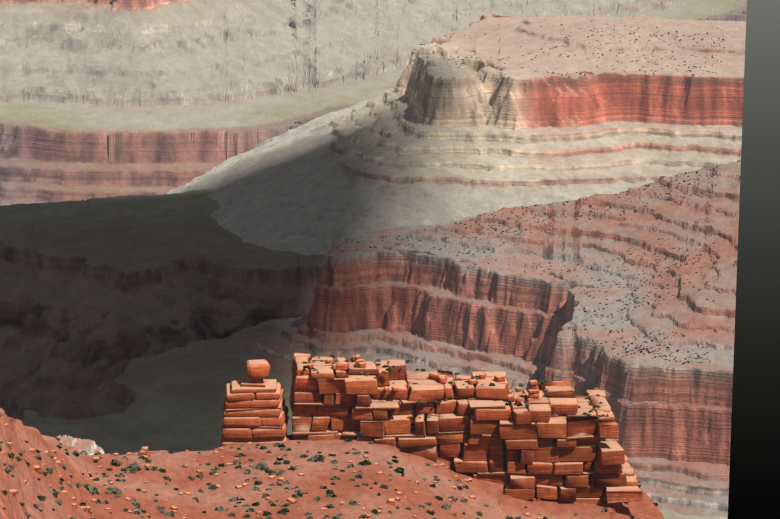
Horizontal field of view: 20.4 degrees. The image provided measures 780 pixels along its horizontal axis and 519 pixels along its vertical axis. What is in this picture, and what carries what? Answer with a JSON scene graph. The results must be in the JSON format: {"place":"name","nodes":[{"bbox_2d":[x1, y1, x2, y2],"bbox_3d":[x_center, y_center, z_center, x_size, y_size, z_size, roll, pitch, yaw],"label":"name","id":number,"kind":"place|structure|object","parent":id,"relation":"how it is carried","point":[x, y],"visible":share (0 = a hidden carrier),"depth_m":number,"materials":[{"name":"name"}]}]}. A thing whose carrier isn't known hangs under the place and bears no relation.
{"place":"outdoors","nodes":[
{"label":"outdoors","id":0,"kind":"place"},
{"bbox_2d":[0,408,663,518],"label":"terrain","id":1,"kind":"structure","parent":0,"point":[492,495],"depth_m":407.84,"materials":[{"name":"red soil"}]},
{"bbox_2d":[2,423,648,518],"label":"shrubs","id":2,"kind":"object","parent":1,"relation":"on","point":[147,454],"visible":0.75,"depth_m":402.01,"materials":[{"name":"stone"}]},
{"bbox_2d":[0,413,658,518],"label":"rocks","id":3,"kind":"object","parent":1,"relation":"on","point":[133,468],"visible":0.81,"depth_m":404.87,"materials":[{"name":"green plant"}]},
{"bbox_2d":[220,352,642,511],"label":"butte sandstone blocks","id":4,"kind":"structure","parent":1,"relation":"on","point":[569,452],"depth_m":451.62,"materials":[{"name":"stone"}]},
{"bbox_2d":[302,353,608,432],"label":"shrubs","id":5,"kind":"object","parent":4,"relation":"on","point":[457,373],"visible":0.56,"depth_m":456.01,"materials":[{"name":"green plant"}]},
{"bbox_2d":[0,0,746,518],"bbox_3d":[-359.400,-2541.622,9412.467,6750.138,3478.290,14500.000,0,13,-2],"label":"canyon terrain","id":6,"kind":"structure","parent":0,"point":[132,292],"depth_m":5899.13,"materials":[{"name":"grey stone"}]},
{"bbox_2d":[166,13,745,254],"bbox_3d":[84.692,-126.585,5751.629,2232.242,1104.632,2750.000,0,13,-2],"label":"butte","id":7,"kind":"object","parent":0,"point":[425,141],"visible":0.67,"depth_m":4788.35,"materials":[{"name":"beige stone"}]},
{"bbox_2d":[420,14,724,75],"bbox_3d":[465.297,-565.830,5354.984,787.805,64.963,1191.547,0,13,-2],"label":"shrubs","id":8,"kind":"object","parent":7,"relation":"on","point":[610,50],"visible":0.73,"depth_m":5044.92,"materials":[{"name":"green plant"}]},
{"bbox_2d":[224,160,740,516],"bbox_3d":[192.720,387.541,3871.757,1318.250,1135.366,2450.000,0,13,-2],"label":"canyon ridge","id":9,"kind":"structure","parent":0,"point":[437,309],"depth_m":3536.97,"materials":[{"name":"brown stone"}]},
{"bbox_2d":[336,165,720,364],"bbox_3d":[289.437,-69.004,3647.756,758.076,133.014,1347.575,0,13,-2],"label":"ridge shrubs","id":10,"kind":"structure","parent":9,"relation":"on","point":[585,329],"depth_m":3486.54,"materials":[{"name":"green plant"}]},
{"bbox_2d":[728,0,779,518],"label":"sky","id":11,"kind":"structure","parent":0,"point":[754,470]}
]}

